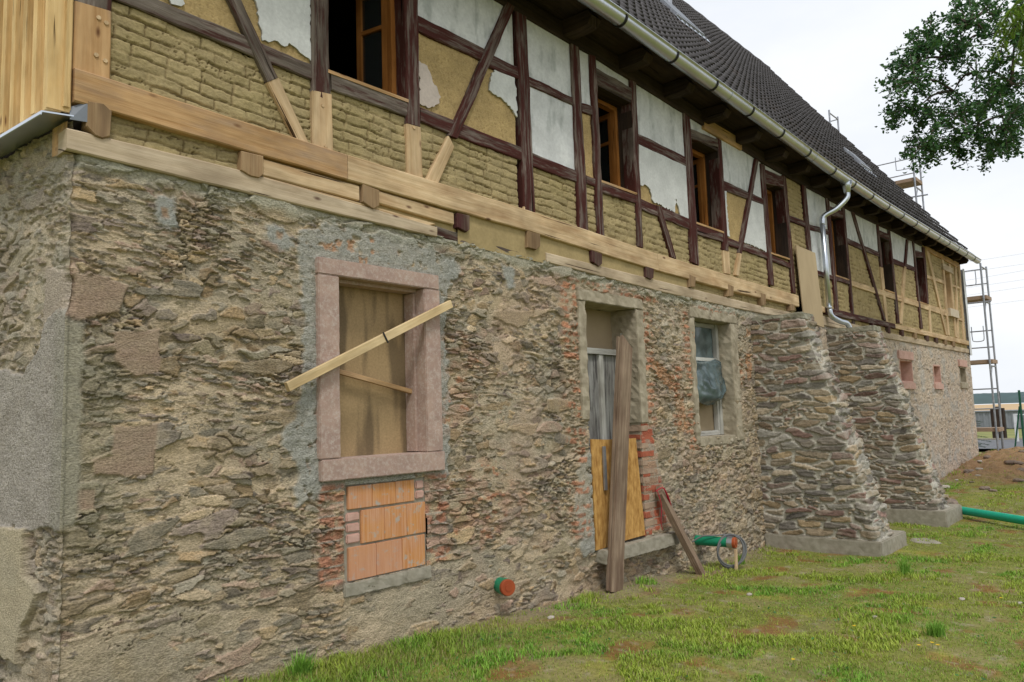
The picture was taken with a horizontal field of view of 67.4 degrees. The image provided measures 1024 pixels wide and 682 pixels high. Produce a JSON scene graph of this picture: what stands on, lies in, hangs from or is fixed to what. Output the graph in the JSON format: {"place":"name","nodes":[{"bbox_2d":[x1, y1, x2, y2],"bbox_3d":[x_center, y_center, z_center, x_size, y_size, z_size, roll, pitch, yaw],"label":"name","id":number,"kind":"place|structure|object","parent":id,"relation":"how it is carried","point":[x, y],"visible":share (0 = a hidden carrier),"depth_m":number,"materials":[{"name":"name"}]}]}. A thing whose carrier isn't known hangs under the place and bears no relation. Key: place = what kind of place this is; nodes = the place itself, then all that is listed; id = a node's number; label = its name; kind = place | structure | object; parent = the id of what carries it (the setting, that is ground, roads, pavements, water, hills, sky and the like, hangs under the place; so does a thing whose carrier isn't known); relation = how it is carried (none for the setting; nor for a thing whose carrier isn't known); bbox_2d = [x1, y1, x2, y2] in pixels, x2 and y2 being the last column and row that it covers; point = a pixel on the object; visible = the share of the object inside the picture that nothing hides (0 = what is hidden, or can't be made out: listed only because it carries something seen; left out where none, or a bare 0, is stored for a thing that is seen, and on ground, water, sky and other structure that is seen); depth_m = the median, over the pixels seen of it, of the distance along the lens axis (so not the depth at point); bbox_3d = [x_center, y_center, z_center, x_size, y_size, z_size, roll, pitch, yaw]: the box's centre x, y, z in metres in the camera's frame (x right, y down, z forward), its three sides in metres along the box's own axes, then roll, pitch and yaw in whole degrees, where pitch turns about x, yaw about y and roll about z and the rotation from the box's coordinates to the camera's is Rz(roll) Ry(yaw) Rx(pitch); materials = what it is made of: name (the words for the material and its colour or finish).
{"place":"outdoors","nodes":[
{"label":"outdoors","id":0,"kind":"place"},
{"bbox_2d":[209,447,1023,681],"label":"lawn","id":1,"kind":"structure","parent":0,"point":[998,467],"depth_m":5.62,"materials":[{"name":"green plant"}]},
{"bbox_2d":[283,648,320,680],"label":"grass tuft","id":2,"kind":"object","parent":1,"relation":"on","point":[300,666],"visible":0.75,"depth_m":4.17,"materials":[{"name":"green plant"}]},
{"bbox_2d":[606,335,632,591],"bbox_3d":[0.952,1.050,6.802,0.065,2.234,0.542,-6,-7,38],"label":"leaning plank","id":3,"kind":"object","parent":1,"relation":"on","point":[618,485],"visible":1,"depth_m":6.76,"materials":[{"name":"brown wood"}]},
{"bbox_2d":[656,485,705,574],"bbox_3d":[1.627,1.858,7.381,0.588,0.970,0.108,1,-6,-24],"label":"leaning plank","id":4,"kind":"object","parent":1,"relation":"on","point":[673,519],"visible":0.99,"depth_m":7.34,"materials":[{"name":"brown wood"}]},
{"bbox_2d":[350,528,1023,681],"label":"weeds","id":5,"kind":"object","parent":1,"relation":"on","point":[730,610],"visible":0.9,"depth_m":4.96,"materials":[{"name":"green plant"}]},
{"bbox_2d":[692,533,746,568],"bbox_3d":[2.090,2.107,7.703,0.551,0.344,0.102,-2,-6,0],"label":"cable coil","id":6,"kind":"object","parent":1,"relation":"on","point":[743,556],"visible":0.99,"depth_m":7.70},
{"bbox_2d":[734,549,737,569],"bbox_3d":[2.222,2.196,7.616,0.020,0.258,0.055,-7,-8,41],"label":"stake","id":7,"kind":"object","parent":1,"relation":"on","point":[736,558],"visible":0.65,"depth_m":7.61,"materials":[{"name":"brown wood"}]},
{"bbox_2d":[694,535,737,547],"bbox_3d":[2.057,2.028,7.768,0.429,0.111,0.110,-6,-7,33],"label":"drain pipe","id":8,"kind":"object","parent":7,"relation":"on","point":[729,542],"visible":0.99,"depth_m":7.73,"materials":[{"name":"plastic"}]},
{"bbox_2d":[734,553,745,564],"bbox_3d":[2.371,2.260,8.010,0.159,0.120,0.179,-4,-6,21],"label":"grass tuft","id":9,"kind":"object","parent":1,"relation":"on","point":[739,557],"visible":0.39,"depth_m":7.98,"materials":[{"name":"green plant"}]},
{"bbox_2d":[895,558,916,573],"bbox_3d":[3.717,2.121,7.280,0.214,0.160,0.225,-1,-6,-10],"label":"grass tuft","id":10,"kind":"object","parent":1,"relation":"on","point":[904,566],"visible":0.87,"depth_m":7.25,"materials":[{"name":"green plant"}]},
{"bbox_2d":[910,538,941,543],"bbox_3d":[4.887,2.371,9.096,0.307,0.037,0.445,-2,-6,-2],"label":"stone","id":11,"kind":"object","parent":1,"relation":"on","point":[925,542],"visible":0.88,"depth_m":9.01,"materials":[{"name":"stone"}]},
{"bbox_2d":[921,617,947,637],"bbox_3d":[2.736,1.863,4.992,0.209,0.110,0.153,-1,-6,-12],"label":"grass tuft","id":12,"kind":"object","parent":1,"relation":"on","point":[934,630],"visible":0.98,"depth_m":4.97,"materials":[{"name":"green plant"}]},
{"bbox_2d":[874,0,1023,177],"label":"fruit tree","id":13,"kind":"object","parent":1,"relation":"on","point":[928,44],"visible":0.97,"depth_m":11.22,"materials":[{"name":"green plant"}]},
{"bbox_2d":[946,498,958,503],"bbox_3d":[6.274,2.391,11.339,0.424,0.208,0.507,-1,-6,-13],"label":"stone","id":14,"kind":"object","parent":1,"relation":"on","point":[952,501],"visible":0.12,"depth_m":11.14,"materials":[{"name":"brown stone"}]},
{"bbox_2d":[979,486,989,489],"bbox_3d":[8.474,2.640,13.775,0.221,0.070,0.146,0,-6,-17],"label":"stone","id":15,"kind":"object","parent":1,"relation":"on","point":[984,487],"visible":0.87,"depth_m":13.72,"materials":[{"name":"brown stone"}]},
{"bbox_2d":[962,507,1023,524],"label":"drain pipe","id":16,"kind":"object","parent":1,"relation":"on","point":[1000,516],"visible":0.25,"depth_m":10.18,"materials":[{"name":"green plastic"}]},
{"bbox_2d":[990,0,1023,70],"bbox_3d":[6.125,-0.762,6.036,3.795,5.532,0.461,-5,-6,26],"label":"larch tree","id":17,"kind":"object","parent":1,"relation":"on","point":[1018,15],"visible":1,"depth_m":6.97,"materials":[{"name":"green plant"}]},
{"bbox_2d":[1004,460,1015,463],"bbox_3d":[10.457,2.542,16.112,0.255,0.086,0.186,-3,-6,13],"label":"stone","id":18,"kind":"object","parent":1,"relation":"on","point":[1008,461],"visible":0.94,"depth_m":16.06,"materials":[{"name":"brown stone"}]},
{"bbox_2d":[1012,478,1023,481],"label":"stone","id":19,"kind":"object","parent":1,"relation":"on","point":[1017,480],"visible":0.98,"depth_m":14.23,"materials":[{"name":"brown stone"}]},
{"bbox_2d":[1013,461,1023,464],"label":"stone","id":20,"kind":"object","parent":1,"relation":"on","point":[1018,462],"visible":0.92,"depth_m":15.91,"materials":[{"name":"brown stone"}]},
{"bbox_2d":[684,0,1023,404],"label":"sky","id":21,"kind":"structure","parent":0,"point":[831,53],"materials":[{"name":"white"}]},
{"bbox_2d":[973,392,1023,403],"bbox_3d":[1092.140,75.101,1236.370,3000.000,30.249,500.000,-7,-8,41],"label":"hills","id":22,"kind":"structure","parent":0,"point":[986,398],"depth_m":1313.01,"materials":[{"name":"green plant"}]},
{"bbox_2d":[974,403,1023,410],"bbox_3d":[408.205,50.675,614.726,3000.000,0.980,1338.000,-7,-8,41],"label":"field","id":23,"kind":"structure","parent":0,"point":[1010,406],"depth_m":348.59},
{"bbox_2d":[977,428,1021,453],"bbox_3d":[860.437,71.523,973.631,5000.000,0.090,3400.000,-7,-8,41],"label":"ground","id":24,"kind":"structure","parent":0,"point":[1010,433],"depth_m":38.88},
{"bbox_2d":[0,0,980,681],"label":"farmhouse","id":25,"kind":"object","parent":24,"relation":"on","point":[222,222],"visible":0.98,"depth_m":5.31,"materials":[{"name":"brown stone"}]},
{"bbox_2d":[284,300,452,391],"bbox_3d":[-0.859,0.001,4.918,0.039,0.650,1.338,-7,-8,41],"label":"batten","id":26,"kind":"object","parent":25,"relation":"attached to","point":[336,361],"visible":1,"depth_m":4.82,"materials":[{"name":"wood"}]},
{"bbox_2d":[328,0,408,102],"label":"window","id":27,"kind":"structure","parent":25,"relation":"in","point":[375,19],"depth_m":5.56,"materials":[{"name":"brown wood"}]},
{"bbox_2d":[340,369,411,393],"bbox_3d":[-0.907,0.269,5.088,0.028,0.194,0.806,-7,-8,41],"label":"batten","id":28,"kind":"object","parent":25,"relation":"attached to","point":[373,381],"visible":0.71,"depth_m":5.07,"materials":[{"name":"beige wood"}]},
{"bbox_2d":[315,257,444,481],"bbox_3d":[-0.897,0.196,5.059,0.216,1.364,1.021,-7,-8,41],"label":"boarded window","id":29,"kind":"structure","parent":25,"relation":"in","point":[365,429],"depth_m":5.12,"materials":[{"name":"pink stone"}]},
{"bbox_2d":[494,577,514,595],"bbox_3d":[-0.071,1.785,5.606,0.121,0.123,0.211,1,-6,-27],"label":"drain pipe","id":30,"kind":"object","parent":25,"relation":"attached to","point":[504,586],"visible":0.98,"depth_m":5.52,"materials":[{"name":"orange plastic"}]},
{"bbox_2d":[590,439,609,549],"bbox_3d":[0.782,1.328,6.714,0.014,0.945,0.260,-7,-8,40],"label":"osb board","id":31,"kind":"object","parent":25,"relation":"attached to","point":[601,500],"visible":0.86,"depth_m":6.68,"materials":[{"name":"brown wood"}]},
{"bbox_2d":[602,446,607,489],"bbox_3d":[0.815,1.116,6.746,0.014,0.380,0.040,-7,-8,41],"label":"grey board","id":32,"kind":"object","parent":31,"relation":"attached to","point":[604,467],"visible":1,"depth_m":6.74,"materials":[{"name":"wood"}]},
{"bbox_2d":[587,333,621,521],"bbox_3d":[0.828,0.769,7.149,0.090,2.150,0.917,-7,-8,41],"label":"door","id":33,"kind":"structure","parent":25,"relation":"in","point":[601,364],"depth_m":7.17,"materials":[{"name":"grey wood"}]},
{"bbox_2d":[598,85,636,194],"bbox_3d":[0.838,-1.921,7.573,0.486,0.975,0.650,-7,-8,41],"label":"window","id":34,"kind":"structure","parent":25,"relation":"in","point":[611,149],"depth_m":7.74,"materials":[{"name":"brown wood"}]},
{"bbox_2d":[607,438,644,540],"bbox_3d":[1.026,1.353,7.003,0.543,0.923,0.021,4,-8,-44],"label":"osb board","id":35,"kind":"object","parent":25,"relation":"attached to","point":[635,527],"visible":0.5,"depth_m":7.08,"materials":[{"name":"brown wood"}]},
{"bbox_2d":[692,141,723,232],"bbox_3d":[2.050,-1.759,8.948,0.513,1.020,0.708,-7,-8,41],"label":"window","id":36,"kind":"structure","parent":25,"relation":"in","point":[704,152],"depth_m":9.13,"materials":[{"name":"brown wood"}]},
{"bbox_2d":[694,322,723,435],"bbox_3d":[2.129,0.426,8.656,0.085,1.270,0.890,-7,-8,41],"label":"window","id":37,"kind":"structure","parent":25,"relation":"in","point":[711,416],"depth_m":8.82,"materials":[{"name":"wood"}]},
{"bbox_2d":[695,327,726,404],"bbox_3d":[2.201,0.269,8.608,0.205,0.901,0.802,-7,-8,41],"label":"plastic sheet","id":38,"kind":"object","parent":25,"relation":"hanging from","point":[711,386],"visible":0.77,"depth_m":8.62,"materials":[{"name":"plastic"}]},
{"bbox_2d":[766,186,789,260],"bbox_3d":[3.458,-1.609,10.320,0.242,1.015,0.660,-7,-8,41],"label":"window","id":39,"kind":"structure","parent":25,"relation":"in","point":[779,236],"depth_m":10.53,"materials":[{"name":"brown wood"}]},
{"bbox_2d":[795,245,823,327],"bbox_3d":[4.183,-0.754,10.783,0.040,1.090,0.775,-7,-8,41],"label":"plywood sheet","id":40,"kind":"object","parent":25,"relation":"attached to","point":[809,283],"visible":0.79,"depth_m":10.77,"materials":[{"name":"beige wood"}]},
{"bbox_2d":[831,218,848,279],"bbox_3d":[5.047,-1.477,12.107,0.242,1.025,0.650,-7,-8,41],"label":"window","id":41,"kind":"structure","parent":25,"relation":"in","point":[839,250],"depth_m":12.31,"materials":[{"name":"brown wood"}]},
{"bbox_2d":[880,237,894,293],"bbox_3d":[6.720,-1.376,13.948,0.182,1.005,0.670,-7,-8,41],"label":"window","id":42,"kind":"structure","parent":25,"relation":"in","point":[887,269],"depth_m":14.15,"materials":[{"name":"brown wood"}]},
{"bbox_2d":[916,257,928,304],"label":"window","id":43,"kind":"structure","parent":25,"relation":"in","point":[921,257],"depth_m":15.93,"materials":[{"name":"brown wood"}]},
{"bbox_2d":[941,263,958,318],"bbox_3d":[9.846,-1.114,17.495,0.300,1.160,1.040,-7,-8,41],"label":"window","id":44,"kind":"structure","parent":25,"relation":"in","point":[953,313],"depth_m":17.33,"materials":[{"name":"wood"}]},
{"bbox_2d":[828,110,1004,450],"bbox_3d":[9.880,-1.614,21.025,5.544,9.980,0.747,-7,-8,41],"label":"scaffold","id":45,"kind":"object","parent":24,"relation":"on","point":[914,181],"visible":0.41,"depth_m":19.29,"materials":[{"name":"metal"}]},
{"bbox_2d":[990,407,1006,437],"bbox_3d":[21.831,3.678,34.476,0.500,1.470,0.400,-7,-8,41],"label":"wooden post","id":46,"kind":"object","parent":24,"relation":"on","point":[998,421],"visible":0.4,"depth_m":34.33,"materials":[{"name":"brown wood"}]},
{"bbox_2d":[975,409,1023,428],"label":"grey container","id":47,"kind":"object","parent":24,"relation":"on","point":[984,417],"visible":0.25,"depth_m":47.47,"materials":[{"name":"grey metal"}]},
{"bbox_2d":[977,438,1022,439],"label":"kerb","id":48,"kind":"structure","parent":24,"relation":"on","point":[998,438],"depth_m":33.24,"materials":[{"name":"concrete"}]},
{"bbox_2d":[1014,390,1023,446],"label":"chain link fence","id":49,"kind":"object","parent":24,"relation":"on","point":[1020,411],"visible":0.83,"depth_m":25.13,"materials":[{"name":"green metal"}]},
{"bbox_2d":[978,440,1022,448],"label":"road","id":50,"kind":"structure","parent":0,"point":[1007,444],"depth_m":29.59,"materials":[{"name":"grey asphalt"}]},
{"bbox_2d":[1013,414,1023,441],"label":"rope barrier","id":51,"kind":"object","parent":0,"point":[1015,419],"visible":0.58,"depth_m":31.22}
]}

